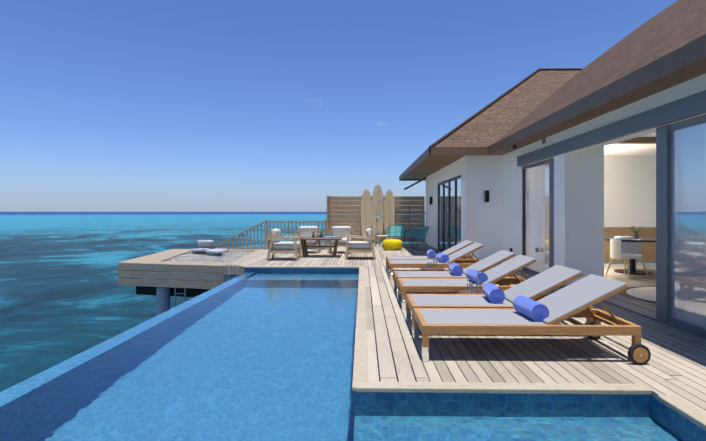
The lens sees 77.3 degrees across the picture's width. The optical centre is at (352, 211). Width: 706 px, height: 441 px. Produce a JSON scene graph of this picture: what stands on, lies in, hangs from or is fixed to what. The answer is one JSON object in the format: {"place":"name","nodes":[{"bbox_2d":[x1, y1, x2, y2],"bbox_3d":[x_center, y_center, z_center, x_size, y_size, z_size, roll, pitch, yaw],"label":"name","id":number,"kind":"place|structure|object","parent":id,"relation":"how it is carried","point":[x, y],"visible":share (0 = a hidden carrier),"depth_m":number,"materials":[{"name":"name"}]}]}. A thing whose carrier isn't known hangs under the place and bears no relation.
{"place":"outdoors","nodes":[
{"label":"outdoors","id":0,"kind":"place"},
{"bbox_2d":[0,212,655,391],"bbox_3d":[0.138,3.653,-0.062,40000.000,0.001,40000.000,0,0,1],"label":"sea","id":1,"kind":"structure","parent":0,"point":[64,295],"depth_m":28.88,"materials":[{"name":"teal liquid"}]},
{"bbox_2d":[118,249,265,314],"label":"deck platform","id":2,"kind":"structure","parent":1,"relation":"on","point":[148,268],"depth_m":11.61,"materials":[{"name":"brown wood"}]},
{"bbox_2d":[166,251,253,261],"bbox_3d":[-4.466,1.423,13.616,2.400,0.100,3.450,0,0,1],"label":"hammock net","id":3,"kind":"object","parent":2,"relation":"on","point":[194,256],"visible":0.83,"depth_m":13.85,"materials":[{"name":"grey fabric"}]},
{"bbox_2d":[191,240,227,253],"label":"hammock pillows","id":4,"kind":"object","parent":3,"relation":"on","point":[208,246],"visible":1,"depth_m":14.65,"materials":[{"name":"white fabric"}]},
{"bbox_2d":[0,0,677,211],"label":"sky","id":5,"kind":"structure","parent":0,"point":[106,105],"materials":[{"name":"blue"}]},
{"bbox_2d":[223,243,705,430],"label":"deck","id":6,"kind":"structure","parent":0,"point":[671,373],"depth_m":4.12,"materials":[{"name":"wood"}]},
{"bbox_2d":[216,220,326,249],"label":"railings","id":7,"kind":"object","parent":6,"relation":"on","point":[266,222],"visible":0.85,"depth_m":15.82,"materials":[{"name":"brown wood"}]},
{"bbox_2d":[266,228,301,260],"bbox_3d":[-1.946,0.927,12.536,0.912,0.887,0.805,0,0,1],"label":"armchair","id":8,"kind":"object","parent":6,"relation":"on","point":[294,247],"visible":0.96,"depth_m":12.21,"materials":[{"name":"white wood"}]},
{"bbox_2d":[293,226,320,253],"bbox_3d":[-1.496,0.927,14.553,0.805,0.887,0.912,0,0,1],"label":"armchair","id":9,"kind":"object","parent":6,"relation":"on","point":[304,231],"visible":0.62,"depth_m":14.72,"materials":[{"name":"white fabric"}]},
{"bbox_2d":[297,231,341,257],"bbox_3d":[-0.992,0.964,13.316,1.300,0.803,0.800,0,0,1],"label":"coffee table","id":10,"kind":"object","parent":6,"relation":"on","point":[305,246],"visible":1,"depth_m":13.03,"materials":[{"name":"brown wood"}]},
{"bbox_2d":[328,226,352,253],"bbox_3d":[-0.396,0.927,14.529,0.805,0.887,0.912,0,0,1],"label":"armchair","id":11,"kind":"object","parent":6,"relation":"on","point":[340,231],"visible":0.62,"depth_m":14.69,"materials":[{"name":"white fabric"}]},
{"bbox_2d":[344,228,376,259],"bbox_3d":[0.222,0.927,12.739,0.912,0.887,0.805,0,0,1],"label":"armchair","id":12,"kind":"object","parent":6,"relation":"on","point":[359,246],"visible":1,"depth_m":12.41,"materials":[{"name":"white wood"}]},
{"bbox_2d":[327,196,424,242],"bbox_3d":[0.953,0.343,18.377,4.170,2.020,1.105,0,0,1],"label":"privacy fence","id":13,"kind":"object","parent":6,"relation":"on","point":[354,221],"visible":0.54,"depth_m":18.79,"materials":[{"name":"brown wood"}]},
{"bbox_2d":[361,184,394,243],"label":"surfboards","id":14,"kind":"object","parent":6,"relation":"on","point":[376,213],"visible":0.83,"depth_m":18.69,"materials":[{"name":"brown wood"}]},
{"bbox_2d":[382,239,402,249],"bbox_3d":[1.399,1.173,15.664,0.720,0.360,0.720,0,0,1],"label":"pouf","id":15,"kind":"object","parent":6,"relation":"on","point":[392,244],"visible":1,"depth_m":15.38,"materials":[{"name":"yellow fabric"}]},
{"bbox_2d":[385,225,405,245],"bbox_3d":[1.677,0.951,17.528,0.716,0.811,0.725,0,0,21],"label":"cord chair","id":16,"kind":"object","parent":6,"relation":"on","point":[396,230],"visible":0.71,"depth_m":17.74,"materials":[{"name":"teal fabric"}]},
{"bbox_2d":[395,205,410,243],"bbox_3d":[2.092,0.543,18.555,0.624,1.626,0.433,0,0,1],"label":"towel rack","id":17,"kind":"object","parent":6,"relation":"on","point":[395,218],"visible":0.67,"depth_m":18.64,"materials":[{"name":"metal"}]},
{"bbox_2d":[403,226,428,249],"bbox_3d":[2.309,0.951,16.203,0.725,0.811,0.716,0,0,-24],"label":"cord chair","id":18,"kind":"object","parent":6,"relation":"on","point":[421,232],"visible":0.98,"depth_m":16.33,"materials":[{"name":"teal fabric"}]},
{"bbox_2d":[386,240,476,273],"bbox_3d":[1.754,1.000,9.865,2.000,0.706,0.836,0,0,1],"label":"sun lounger","id":19,"kind":"object","parent":6,"relation":"on","point":[451,250],"visible":0.38,"depth_m":9.68,"materials":[{"name":"grey fabric"}]},
{"bbox_2d":[421,253,443,270],"bbox_3d":[1.477,1.066,8.191,0.430,0.575,0.430,0,0,1],"label":"side table","id":20,"kind":"object","parent":6,"relation":"on","point":[430,268],"visible":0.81,"depth_m":8.18,"materials":[{"name":"brown wood"}]},
{"bbox_2d":[388,242,488,279],"bbox_3d":[1.736,1.000,9.046,2.000,0.706,0.836,0,0,1],"label":"sun lounger","id":21,"kind":"object","parent":6,"relation":"on","point":[444,261],"visible":0.6,"depth_m":8.83,"materials":[{"name":"grey fabric"}]},
{"bbox_2d":[394,250,521,297],"bbox_3d":[1.697,1.000,7.246,2.000,0.706,0.836,0,0,1],"label":"sun lounger","id":22,"kind":"object","parent":6,"relation":"on","point":[482,266],"visible":0.48,"depth_m":7.11,"materials":[{"name":"grey fabric"}]},
{"bbox_2d":[398,254,535,309],"bbox_3d":[1.679,1.000,6.416,2.000,0.706,0.836,0,0,1],"label":"sun lounger","id":23,"kind":"object","parent":6,"relation":"on","point":[498,274],"visible":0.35,"depth_m":6.25,"materials":[{"name":"grey fabric"}]},
{"bbox_2d":[458,271,483,293],"bbox_3d":[1.595,1.066,5.768,0.430,0.575,0.430,0,0,1],"label":"side table","id":24,"kind":"object","parent":6,"relation":"on","point":[468,290],"visible":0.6,"depth_m":5.79,"materials":[{"name":"brown wood"}]},
{"bbox_2d":[245,268,705,440],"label":"tile wall","id":25,"kind":"structure","parent":6,"relation":"in","point":[690,428],"depth_m":3.37,"materials":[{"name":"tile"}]},
{"bbox_2d":[0,272,696,440],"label":"pool water","id":26,"kind":"structure","parent":25,"relation":"in","point":[257,356],"depth_m":3.64,"materials":[{"name":"blue liquid"}]},
{"bbox_2d":[406,265,593,336],"bbox_3d":[1.651,1.000,5.126,2.000,0.706,0.836,0,0,1],"label":"sun lounger","id":27,"kind":"object","parent":6,"relation":"on","point":[539,286],"visible":0.54,"depth_m":5.03,"materials":[{"name":"grey fabric"}]},
{"bbox_2d":[413,274,650,364],"bbox_3d":[1.633,1.000,4.317,2.000,0.706,0.836,0,0,1],"label":"sun lounger","id":28,"kind":"object","parent":6,"relation":"on","point":[546,314],"visible":1,"depth_m":4.10,"materials":[{"name":"grey fabric"}]},
{"bbox_2d":[438,90,705,339],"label":"sliding doors","id":29,"kind":"structure","parent":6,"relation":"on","point":[681,225],"depth_m":5.32,"materials":[{"name":"silver metal"}]},
{"bbox_2d":[438,249,655,312],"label":"interior floor","id":30,"kind":"structure","parent":0,"point":[640,291],"depth_m":7.97,"materials":[{"name":"beige"}]},
{"bbox_2d":[542,137,655,262],"bbox_3d":[6.282,-0.067,6.508,5.000,2.840,10.403,0,0,1],"label":"interior decor","id":31,"kind":"object","parent":30,"relation":"on","point":[648,251],"visible":0.04,"depth_m":11.65,"materials":[{"name":"brown wood"}]},
{"bbox_2d":[605,238,648,278],"bbox_3d":[5.687,0.965,9.178,0.598,0.784,0.584,0,0,-19],"label":"dining chair","id":32,"kind":"object","parent":30,"relation":"on","point":[619,249],"visible":0.98,"depth_m":9.17,"materials":[{"name":"white fabric"}]},
{"bbox_2d":[604,225,655,274],"bbox_3d":[6.203,0.823,9.809,1.400,1.061,1.400,0,0,1],"label":"dining table","id":33,"kind":"object","parent":30,"relation":"on","point":[632,264],"visible":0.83,"depth_m":9.75,"materials":[{"name":"black"}]},
{"bbox_2d":[426,73,705,284],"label":"villa walls","id":34,"kind":"structure","parent":0,"point":[598,188],"depth_m":10.68,"materials":[{"name":"white paint"}]},
{"bbox_2d":[429,145,538,251],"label":"wall lights","id":35,"kind":"object","parent":34,"relation":"attached to","point":[486,195],"depth_m":11.35,"materials":[{"name":"black metal"}]},
{"bbox_2d":[399,0,705,189],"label":"roof","id":36,"kind":"structure","parent":34,"relation":"on","point":[664,49],"depth_m":8.75,"materials":[{"name":"brown wood"}]}
]}

